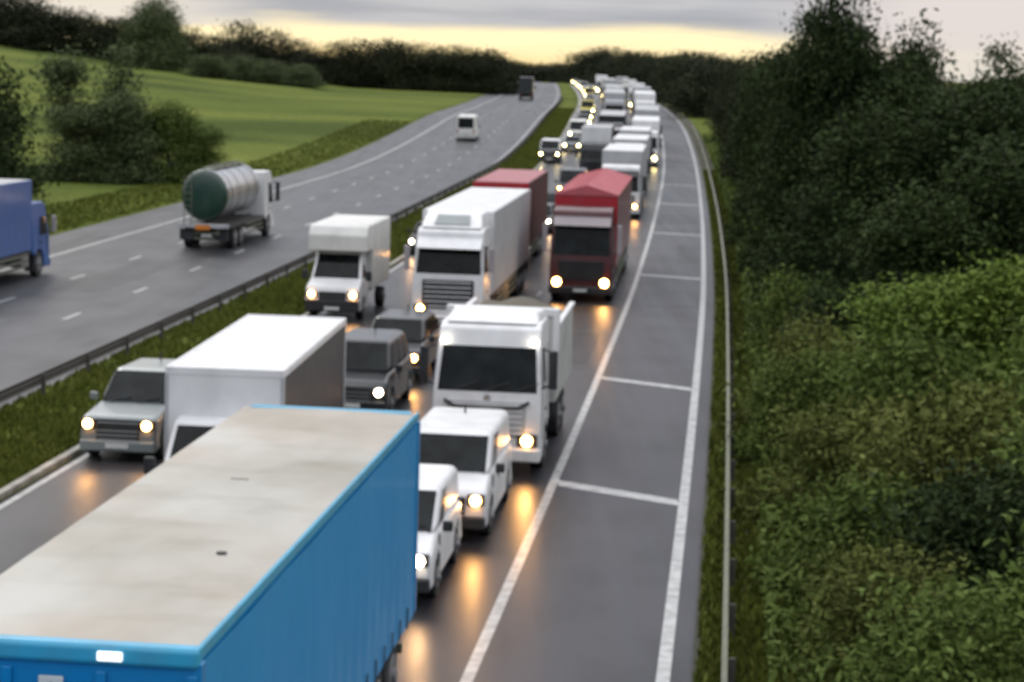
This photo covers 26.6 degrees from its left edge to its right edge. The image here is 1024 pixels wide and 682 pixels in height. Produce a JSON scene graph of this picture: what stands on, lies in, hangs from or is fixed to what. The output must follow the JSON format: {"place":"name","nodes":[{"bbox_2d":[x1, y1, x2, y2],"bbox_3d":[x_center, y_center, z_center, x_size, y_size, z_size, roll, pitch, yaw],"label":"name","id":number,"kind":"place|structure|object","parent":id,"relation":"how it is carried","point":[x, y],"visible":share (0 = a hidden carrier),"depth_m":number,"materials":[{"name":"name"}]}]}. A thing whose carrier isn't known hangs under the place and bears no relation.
{"place":"outdoors","nodes":[
{"label":"outdoors","id":0,"kind":"place"},
{"bbox_2d":[0,44,984,681],"bbox_3d":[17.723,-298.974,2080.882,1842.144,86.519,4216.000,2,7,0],"label":"ground","id":1,"kind":"structure","parent":0,"point":[262,120],"depth_m":271.74,"materials":[{"name":"green plant"}]},
{"bbox_2d":[0,0,63,50],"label":"tree","id":2,"kind":"object","parent":1,"relation":"on","point":[16,15],"visible":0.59,"depth_m":412.67,"materials":[{"name":"green plant"}]},
{"bbox_2d":[0,55,71,201],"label":"tree","id":3,"kind":"object","parent":1,"relation":"on","point":[8,168],"visible":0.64,"depth_m":123.60,"materials":[{"name":"green plant"}]},
{"bbox_2d":[0,3,95,54],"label":"tree","id":4,"kind":"object","parent":1,"relation":"on","point":[26,30],"visible":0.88,"depth_m":408.47,"materials":[{"name":"green plant"}]},
{"bbox_2d":[25,44,103,172],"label":"tree","id":5,"kind":"object","parent":1,"relation":"on","point":[66,73],"visible":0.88,"depth_m":156.42,"materials":[{"name":"green plant"}]},
{"bbox_2d":[28,100,140,184],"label":"bush","id":6,"kind":"object","parent":1,"relation":"on","point":[76,147],"visible":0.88,"depth_m":148.61,"materials":[{"name":"green plant"}]},
{"bbox_2d":[60,13,119,58],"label":"tree","id":7,"kind":"object","parent":1,"relation":"on","point":[86,31],"visible":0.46,"depth_m":408.03,"materials":[{"name":"green plant"}]},
{"bbox_2d":[87,15,141,61],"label":"tree","id":8,"kind":"object","parent":1,"relation":"on","point":[112,30],"visible":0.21,"depth_m":401.90,"materials":[{"name":"green plant"}]},
{"bbox_2d":[84,38,159,142],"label":"tree","id":9,"kind":"object","parent":1,"relation":"on","point":[118,84],"visible":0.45,"depth_m":158.42,"materials":[{"name":"green plant"}]},
{"bbox_2d":[63,87,181,184],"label":"bush","id":10,"kind":"object","parent":1,"relation":"on","point":[122,111],"visible":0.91,"depth_m":148.94,"materials":[{"name":"green plant"}]},
{"bbox_2d":[108,0,196,72],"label":"tree","id":11,"kind":"object","parent":1,"relation":"on","point":[161,33],"visible":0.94,"depth_m":393.87,"materials":[{"name":"green plant"}]},
{"bbox_2d":[123,96,210,183],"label":"bush","id":12,"kind":"object","parent":1,"relation":"on","point":[175,124],"visible":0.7,"depth_m":151.30,"materials":[{"name":"green plant"}]},
{"bbox_2d":[162,24,223,68],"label":"tree","id":13,"kind":"object","parent":1,"relation":"on","point":[204,47],"visible":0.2,"depth_m":424.76,"materials":[{"name":"green plant"}]},
{"bbox_2d":[163,121,235,166],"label":"bush","id":14,"kind":"object","parent":1,"relation":"on","point":[208,157],"visible":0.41,"depth_m":158.34,"materials":[{"name":"green plant"}]},
{"bbox_2d":[178,52,241,79],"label":"hedge","id":15,"kind":"object","parent":1,"relation":"on","point":[212,66],"visible":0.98,"depth_m":380.21,"materials":[{"name":"green plant"}]},
{"bbox_2d":[45,119,411,234],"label":"roadside grass","id":16,"kind":"structure","parent":1,"relation":"on","point":[165,188],"depth_m":143.02,"materials":[{"name":"green plant"}]},
{"bbox_2d":[207,18,276,65],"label":"tree","id":17,"kind":"object","parent":1,"relation":"on","point":[240,32],"visible":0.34,"depth_m":469.50,"materials":[{"name":"green plant"}]},
{"bbox_2d":[220,53,272,83],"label":"hedge","id":18,"kind":"object","parent":1,"relation":"on","point":[242,69],"visible":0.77,"depth_m":385.90,"materials":[{"name":"green plant"}]},
{"bbox_2d":[237,27,306,66],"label":"tree","id":19,"kind":"object","parent":1,"relation":"on","point":[267,50],"visible":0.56,"depth_m":463.90,"materials":[{"name":"green plant"}]},
{"bbox_2d":[250,58,299,84],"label":"hedge","id":20,"kind":"object","parent":1,"relation":"on","point":[276,76],"visible":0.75,"depth_m":390.75,"materials":[{"name":"green plant"}]},
{"bbox_2d":[0,82,560,406],"bbox_3d":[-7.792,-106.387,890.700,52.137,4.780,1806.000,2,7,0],"label":"opposite carriageway","id":21,"kind":"structure","parent":1,"relation":"on","point":[39,334],"depth_m":104.46,"materials":[{"name":"grey asphalt"}]},
{"bbox_2d":[0,179,55,275],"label":"box lorry","id":22,"kind":"object","parent":21,"relation":"on","point":[24,237],"visible":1,"depth_m":85.37,"materials":[{"name":"blue paint"}]},
{"bbox_2d":[49,235,111,252],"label":"tarmac patch","id":23,"kind":"object","parent":21,"relation":"on","point":[65,244],"visible":0.71,"depth_m":103.69,"materials":[{"name":"grey asphalt"}]},
{"bbox_2d":[178,161,279,247],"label":"tanker lorry","id":24,"kind":"object","parent":21,"relation":"on","point":[227,201],"visible":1,"depth_m":103.06,"materials":[{"name":"white paint"}]},
{"bbox_2d":[0,94,502,270],"bbox_3d":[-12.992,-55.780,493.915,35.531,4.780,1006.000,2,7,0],"label":"road marking","id":25,"kind":"object","parent":21,"relation":"on","point":[273,191],"visible":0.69,"depth_m":152.16,"materials":[{"name":"paint"}]},
{"bbox_2d":[456,114,479,140],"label":"panel van","id":26,"kind":"object","parent":21,"relation":"on","point":[467,126],"visible":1,"depth_m":225.47,"materials":[{"name":"white paint"}]},
{"bbox_2d":[0,96,561,402],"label":"crash barrier","id":27,"kind":"object","parent":1,"relation":"on","point":[28,384],"visible":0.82,"depth_m":71.15,"materials":[{"name":"metal"}]},
{"bbox_2d":[0,107,575,488],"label":"reservation grass","id":28,"kind":"structure","parent":1,"relation":"on","point":[25,423],"depth_m":64.64,"materials":[{"name":"green plant"}]},
{"bbox_2d":[280,63,328,88],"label":"bush","id":29,"kind":"object","parent":1,"relation":"on","point":[301,72],"visible":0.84,"depth_m":395.15,"materials":[{"name":"green plant"}]},
{"bbox_2d":[288,47,346,84],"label":"tree","id":30,"kind":"object","parent":1,"relation":"on","point":[317,58],"visible":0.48,"depth_m":434.61,"materials":[{"name":"green plant"}]},
{"bbox_2d":[0,82,662,681],"bbox_3d":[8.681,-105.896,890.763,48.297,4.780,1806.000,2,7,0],"label":"carriageway","id":31,"kind":"structure","parent":1,"relation":"on","point":[442,632],"depth_m":45.27,"materials":[{"name":"grey asphalt"}]},
{"bbox_2d":[80,352,175,457],"bbox_3d":[-8.560,1.437,50.599,2.160,2.000,4.793,2,7,5],"label":"sport utility car","id":32,"kind":"object","parent":31,"relation":"on","point":[126,413],"visible":0.61,"depth_m":48.83,"materials":[{"name":"silver metal"}]},
{"bbox_2d":[0,404,420,681],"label":"articulated lorry","id":33,"kind":"object","parent":31,"relation":"on","point":[264,543],"visible":1,"depth_m":23.58,"materials":[{"name":"blue paint"}]},
{"bbox_2d":[144,314,345,474],"bbox_3d":[-5.277,1.692,44.532,2.590,3.230,10.708,2,7,3],"label":"box truck","id":34,"kind":"object","parent":31,"relation":"on","point":[231,370],"visible":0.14,"depth_m":42.25,"materials":[{"name":"white paint"}]},
{"bbox_2d":[0,85,578,499],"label":"kerb","id":35,"kind":"structure","parent":31,"relation":"on","point":[22,481],"depth_m":47.22,"materials":[{"name":"concrete"}]},
{"bbox_2d":[0,84,580,508],"bbox_3d":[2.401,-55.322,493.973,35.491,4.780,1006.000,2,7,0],"label":"road marking","id":36,"kind":"object","parent":31,"relation":"on","point":[39,483],"visible":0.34,"depth_m":47.04,"materials":[{"name":"paint"}]},
{"bbox_2d":[302,214,390,317],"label":"luton van","id":37,"kind":"object","parent":31,"relation":"on","point":[351,268],"visible":1,"depth_m":76.69,"materials":[{"name":"white paint"}]},
{"bbox_2d":[345,323,412,409],"bbox_3d":[-3.859,0.700,57.309,2.280,2.040,4.893,2,7,5],"label":"people carrier","id":38,"kind":"object","parent":31,"relation":"on","point":[379,372],"visible":0.63,"depth_m":56.05,"materials":[{"name":"grey paint"}]},
{"bbox_2d":[371,304,439,379],"bbox_3d":[-3.269,-0.015,63.822,2.260,1.840,4.793,2,7,5],"label":"estate car","id":39,"kind":"object","parent":31,"relation":"on","point":[418,328],"visible":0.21,"depth_m":63.12,"materials":[{"name":"grey paint"}]},
{"bbox_2d":[416,464,461,596],"bbox_3d":[-1.980,3.253,38.431,2.100,1.880,4.393,2,7,6],"label":"van","id":40,"kind":"object","parent":31,"relation":"on","point":[439,524],"visible":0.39,"depth_m":37.76,"materials":[{"name":"white paint"}]},
{"bbox_2d":[420,404,511,533],"bbox_3d":[-1.155,2.517,43.830,2.260,2.020,5.093,2,7,5],"label":"panel van","id":41,"kind":"object","parent":31,"relation":"on","point":[472,446],"visible":0.59,"depth_m":42.73,"materials":[{"name":"white paint"}]},
{"bbox_2d":[404,187,530,324],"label":"articulated lorry","id":42,"kind":"object","parent":31,"relation":"on","point":[471,243],"visible":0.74,"depth_m":73.25,"materials":[{"name":"white paint"}]},
{"bbox_2d":[419,296,574,465],"bbox_3d":[-0.152,0.700,52.216,3.090,3.554,8.550,2,7,5],"label":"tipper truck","id":43,"kind":"object","parent":31,"relation":"on","point":[511,357],"visible":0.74,"depth_m":48.29,"materials":[{"name":"white paint"}]},
{"bbox_2d":[473,169,547,268],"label":"red lorry","id":44,"kind":"object","parent":31,"relation":"on","point":[535,182],"visible":0.2,"depth_m":100.48,"materials":[{"name":"paint"}]},
{"bbox_2d":[537,138,562,162],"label":"van","id":45,"kind":"object","parent":31,"relation":"on","point":[550,149],"visible":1,"depth_m":196.79,"materials":[{"name":"grey paint"}]},
{"bbox_2d":[460,126,664,681],"bbox_3d":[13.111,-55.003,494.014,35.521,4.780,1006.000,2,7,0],"label":"road marking","id":46,"kind":"object","parent":31,"relation":"on","point":[474,662],"visible":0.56,"depth_m":45.10,"materials":[{"name":"paint"}]},
{"bbox_2d":[571,332,600,363],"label":"tarmac patch","id":47,"kind":"object","parent":31,"relation":"on","point":[583,345],"visible":0.36,"depth_m":71.03,"materials":[{"name":"grey asphalt"}]},
{"bbox_2d":[542,168,631,299],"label":"articulated lorry","id":48,"kind":"object","parent":31,"relation":"on","point":[588,251],"visible":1,"depth_m":84.01,"materials":[{"name":"red paint"}]},
{"bbox_2d":[575,124,614,171],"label":"box lorry","id":49,"kind":"object","parent":31,"relation":"on","point":[596,139],"visible":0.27,"depth_m":176.01,"materials":[{"name":"grey paint"}]},
{"bbox_2d":[598,110,626,136],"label":"box lorry","id":50,"kind":"object","parent":31,"relation":"on","point":[617,119],"visible":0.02,"depth_m":204.37,"materials":[{"name":"grey paint"}]},
{"bbox_2d":[601,89,626,110],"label":"box lorry","id":51,"kind":"object","parent":31,"relation":"on","point":[614,99],"visible":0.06,"depth_m":262.40,"materials":[{"name":"white metal"}]},
{"bbox_2d":[602,144,646,217],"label":"box lorry","id":52,"kind":"object","parent":31,"relation":"on","point":[628,159],"visible":0.47,"depth_m":133.03,"materials":[{"name":"white paint"}]},
{"bbox_2d":[612,134,649,194],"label":"box lorry","id":53,"kind":"object","parent":31,"relation":"on","point":[631,139],"visible":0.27,"depth_m":155.06,"materials":[{"name":"white paint"}]},
{"bbox_2d":[632,116,661,165],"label":"box lorry","id":54,"kind":"object","parent":31,"relation":"on","point":[653,122],"visible":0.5,"depth_m":197.42,"materials":[{"name":"white paint"}]},
{"bbox_2d":[311,39,374,87],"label":"tree","id":55,"kind":"object","parent":1,"relation":"on","point":[339,72],"visible":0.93,"depth_m":434.32,"materials":[{"name":"green plant"}]},
{"bbox_2d":[333,35,388,88],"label":"tree","id":56,"kind":"object","parent":1,"relation":"on","point":[364,61],"visible":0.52,"depth_m":438.23,"materials":[{"name":"green plant"}]},
{"bbox_2d":[362,37,437,90],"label":"tree","id":57,"kind":"object","parent":1,"relation":"on","point":[394,74],"visible":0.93,"depth_m":434.37,"materials":[{"name":"green plant"}]},
{"bbox_2d":[412,43,474,92],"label":"tree","id":58,"kind":"object","parent":1,"relation":"on","point":[447,65],"visible":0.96,"depth_m":433.45,"materials":[{"name":"green plant"}]},
{"bbox_2d":[450,44,518,94],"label":"tree","id":59,"kind":"object","parent":1,"relation":"on","point":[490,82],"visible":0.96,"depth_m":432.50,"materials":[{"name":"green plant"}]},
{"bbox_2d":[513,62,571,81],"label":"tree","id":60,"kind":"object","parent":1,"relation":"on","point":[540,70],"visible":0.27,"depth_m":1281.47,"materials":[{"name":"green plant"}]},
{"bbox_2d":[555,45,627,83],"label":"tree","id":61,"kind":"object","parent":1,"relation":"on","point":[593,58],"visible":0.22,"depth_m":1135.94,"materials":[{"name":"green plant"}]},
{"bbox_2d":[473,102,713,681],"bbox_3d":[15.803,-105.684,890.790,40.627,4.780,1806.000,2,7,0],"label":"hard shoulder","id":62,"kind":"object","parent":1,"relation":"on","point":[586,601],"visible":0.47,"depth_m":44.91},
{"bbox_2d":[558,164,700,505],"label":"cross marking","id":63,"kind":"object","parent":62,"relation":"on","point":[619,493],"visible":1,"depth_m":47.23,"materials":[{"name":"paint"}]},
{"bbox_2d":[656,103,705,681],"bbox_3d":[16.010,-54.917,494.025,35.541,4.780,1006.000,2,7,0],"label":"road marking","id":64,"kind":"object","parent":62,"relation":"on","point":[666,648],"visible":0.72,"depth_m":45.94,"materials":[{"name":"paint"}]},
{"bbox_2d":[652,53,704,103],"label":"tree","id":65,"kind":"object","parent":1,"relation":"on","point":[671,72],"visible":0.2,"depth_m":391.20,"materials":[{"name":"green plant"}]},
{"bbox_2d":[659,53,730,111],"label":"tree","id":66,"kind":"object","parent":1,"relation":"on","point":[679,79],"visible":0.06,"depth_m":326.58,"materials":[{"name":"green plant"}]},
{"bbox_2d":[660,54,750,117],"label":"tree","id":67,"kind":"object","parent":1,"relation":"on","point":[692,105],"visible":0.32,"depth_m":297.13,"materials":[{"name":"green plant"}]},
{"bbox_2d":[655,100,759,681],"bbox_3d":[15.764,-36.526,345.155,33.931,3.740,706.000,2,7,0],"label":"gravel edge","id":68,"kind":"object","parent":1,"relation":"on","point":[687,122],"visible":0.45,"depth_m":55.42,"materials":[{"name":"grey gravel"}]},
{"bbox_2d":[691,124,735,681],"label":"crash barrier","id":69,"kind":"object","parent":1,"relation":"on","point":[729,576],"visible":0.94,"depth_m":45.58,"materials":[{"name":"metal"}]},
{"bbox_2d":[702,52,756,134],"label":"tree","id":70,"kind":"object","parent":1,"relation":"on","point":[724,83],"visible":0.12,"depth_m":246.18,"materials":[{"name":"green plant"}]},
{"bbox_2d":[698,50,770,144],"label":"tree","id":71,"kind":"object","parent":1,"relation":"on","point":[718,138],"visible":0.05,"depth_m":224.58,"materials":[{"name":"green plant"}]},
{"bbox_2d":[716,172,769,246],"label":"bush","id":72,"kind":"object","parent":1,"relation":"on","point":[737,228],"visible":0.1,"depth_m":109.93,"materials":[{"name":"green plant"}]},
{"bbox_2d":[715,49,779,183],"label":"tree","id":73,"kind":"object","parent":1,"relation":"on","point":[722,168],"visible":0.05,"depth_m":171.25,"materials":[{"name":"green plant"}]},
{"bbox_2d":[719,55,780,212],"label":"tree","id":74,"kind":"object","parent":1,"relation":"on","point":[745,155],"visible":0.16,"depth_m":134.90,"materials":[{"name":"green plant"}]},
{"bbox_2d":[719,44,797,230],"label":"tree","id":75,"kind":"object","parent":1,"relation":"on","point":[762,104],"visible":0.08,"depth_m":118.17,"materials":[{"name":"green plant"}]},
{"bbox_2d":[693,169,825,681],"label":"verge grass","id":76,"kind":"structure","parent":1,"relation":"on","point":[709,650],"depth_m":41.26,"materials":[{"name":"green plant"}]},
{"bbox_2d":[731,222,829,314],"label":"bush","id":77,"kind":"object","parent":1,"relation":"on","point":[771,241],"visible":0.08,"depth_m":78.99,"materials":[{"name":"green plant"}]},
{"bbox_2d":[725,38,854,287],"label":"tree","id":78,"kind":"object","parent":1,"relation":"on","point":[792,89],"visible":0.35,"depth_m":88.97,"materials":[{"name":"green plant"}]},
{"bbox_2d":[732,263,848,363],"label":"bush","id":79,"kind":"object","parent":1,"relation":"on","point":[780,293],"visible":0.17,"depth_m":66.16,"materials":[{"name":"green plant"}]},
{"bbox_2d":[734,47,852,248],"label":"tree","id":80,"kind":"object","parent":1,"relation":"on","point":[763,150],"depth_m":100.52,"materials":[{"name":"green plant"}]},
{"bbox_2d":[715,327,879,473],"bbox_3d":[6.599,1.595,49.601,3.983,3.791,4.188,3,7,9],"label":"bush","id":81,"kind":"object","parent":1,"relation":"on","point":[801,383],"visible":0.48,"depth_m":49.30,"materials":[{"name":"green plant"}]},
{"bbox_2d":[723,293,878,432],"bbox_3d":[7.728,0.883,55.053,4.307,4.060,4.301,-4,9,-39],"label":"bush","id":82,"kind":"object","parent":1,"relation":"on","point":[824,342],"visible":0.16,"depth_m":54.90,"materials":[{"name":"green plant"}]},
{"bbox_2d":[737,170,878,342],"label":"tree","id":83,"kind":"object","parent":1,"relation":"on","point":[816,213],"visible":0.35,"depth_m":70.81,"materials":[{"name":"green plant"}]},
{"bbox_2d":[719,390,914,528],"bbox_3d":[6.212,2.665,43.184,3.605,3.376,3.640,-1,8,-19],"label":"bush","id":84,"kind":"object","parent":1,"relation":"on","point":[816,445],"visible":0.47,"depth_m":42.81,"materials":[{"name":"green plant"}]},
{"bbox_2d":[747,267,888,375],"bbox_3d":[8.700,0.159,60.062,4.368,4.502,4.326,2,7,5],"label":"bush","id":85,"kind":"object","parent":1,"relation":"on","point":[819,304],"visible":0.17,"depth_m":59.55,"materials":[{"name":"green plant"}]},
{"bbox_2d":[733,459,942,612],"bbox_3d":[5.849,3.512,37.172,3.774,2.934,3.607,-2,8,-25],"label":"bush","id":86,"kind":"object","parent":1,"relation":"on","point":[836,506],"visible":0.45,"depth_m":36.85,"materials":[{"name":"green plant"}]},
{"bbox_2d":[777,0,902,186],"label":"tree","id":87,"kind":"object","parent":1,"relation":"on","point":[840,54],"visible":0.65,"depth_m":86.63,"materials":[{"name":"green plant"}]},
{"bbox_2d":[702,133,1023,681],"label":"undergrowth","id":88,"kind":"object","parent":1,"relation":"on","point":[770,599],"visible":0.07,"depth_m":35.68,"materials":[{"name":"green plant"}]},
{"bbox_2d":[763,88,964,328],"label":"tree","id":89,"kind":"object","parent":1,"relation":"on","point":[858,150],"visible":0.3,"depth_m":71.77,"materials":[{"name":"green plant"}]},
{"bbox_2d":[774,527,1007,681],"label":"bush","id":90,"kind":"object","parent":1,"relation":"on","point":[861,573],"visible":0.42,"depth_m":32.05,"materials":[{"name":"green plant"}]},
{"bbox_2d":[829,48,961,276],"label":"tree","id":91,"kind":"object","parent":1,"relation":"on","point":[906,88],"visible":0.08,"depth_m":84.22,"materials":[{"name":"green plant"}]},
{"bbox_2d":[778,311,1022,485],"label":"bush","id":92,"kind":"object","parent":1,"relation":"on","point":[919,371],"visible":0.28,"depth_m":45.29,"materials":[{"name":"green plant"}]},
{"bbox_2d":[803,354,1023,571],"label":"bush","id":93,"kind":"object","parent":1,"relation":"on","point":[956,423],"visible":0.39,"depth_m":39.24,"materials":[{"name":"green plant"}]},
{"bbox_2d":[868,8,959,132],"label":"tree","id":94,"kind":"object","parent":1,"relation":"on","point":[913,47],"visible":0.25,"depth_m":87.05,"materials":[{"name":"green plant"}]},
{"bbox_2d":[808,558,1023,681],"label":"bush","id":95,"kind":"object","parent":1,"relation":"on","point":[945,652],"visible":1,"depth_m":28.04,"materials":[{"name":"green plant"}]},
{"bbox_2d":[820,272,1023,420],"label":"bush","id":96,"kind":"object","parent":1,"relation":"on","point":[914,306],"visible":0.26,"depth_m":51.07,"materials":[{"name":"green plant"}]},
{"bbox_2d":[821,171,1023,389],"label":"tree","id":97,"kind":"object","parent":1,"relation":"on","point":[900,246],"visible":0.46,"depth_m":59.45,"materials":[{"name":"green plant"}]},
{"bbox_2d":[852,431,1023,619],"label":"bush","id":98,"kind":"object","parent":1,"relation":"on","point":[972,526],"visible":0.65,"depth_m":33.80,"materials":[{"name":"green plant"}]},
{"bbox_2d":[868,76,1023,311],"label":"tree","id":99,"kind":"object","parent":1,"relation":"on","point":[997,112],"visible":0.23,"depth_m":70.91,"materials":[{"name":"green plant"}]},
{"bbox_2d":[915,126,1023,359],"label":"tree","id":100,"kind":"object","parent":1,"relation":"on","point":[1001,185],"visible":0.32,"depth_m":59.97,"materials":[{"name":"green plant"}]},
{"bbox_2d":[915,265,1023,481],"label":"bush","id":101,"kind":"object","parent":1,"relation":"on","point":[1018,353],"visible":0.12,"depth_m":41.79,"materials":[{"name":"green plant"}]},
{"bbox_2d":[925,59,1023,178],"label":"tree","id":102,"kind":"object","parent":1,"relation":"on","point":[989,83],"visible":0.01,"depth_m":83.33,"materials":[{"name":"green plant"}]},
{"bbox_2d":[927,248,1023,404],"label":"bush","id":103,"kind":"object","parent":1,"relation":"on","point":[1014,291],"visible":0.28,"depth_m":49.93,"materials":[{"name":"green plant"}]},
{"bbox_2d":[947,361,1023,598],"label":"bush","id":104,"kind":"object","parent":1,"relation":"on","point":[1019,437],"visible":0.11,"depth_m":36.11,"materials":[{"name":"green plant"}]},
{"bbox_2d":[962,489,1023,680],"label":"bush","id":105,"kind":"object","parent":1,"relation":"on","point":[1008,540],"visible":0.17,"depth_m":30.10,"materials":[{"name":"green plant"}]},
{"bbox_2d":[968,32,1023,94],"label":"tree","id":106,"kind":"object","parent":1,"relation":"on","point":[1002,59],"visible":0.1,"depth_m":87.14,"materials":[{"name":"green plant"}]},
{"bbox_2d":[2,0,1023,83],"label":"sky","id":107,"kind":"structure","parent":0,"point":[535,31],"materials":[{"name":"grey"}]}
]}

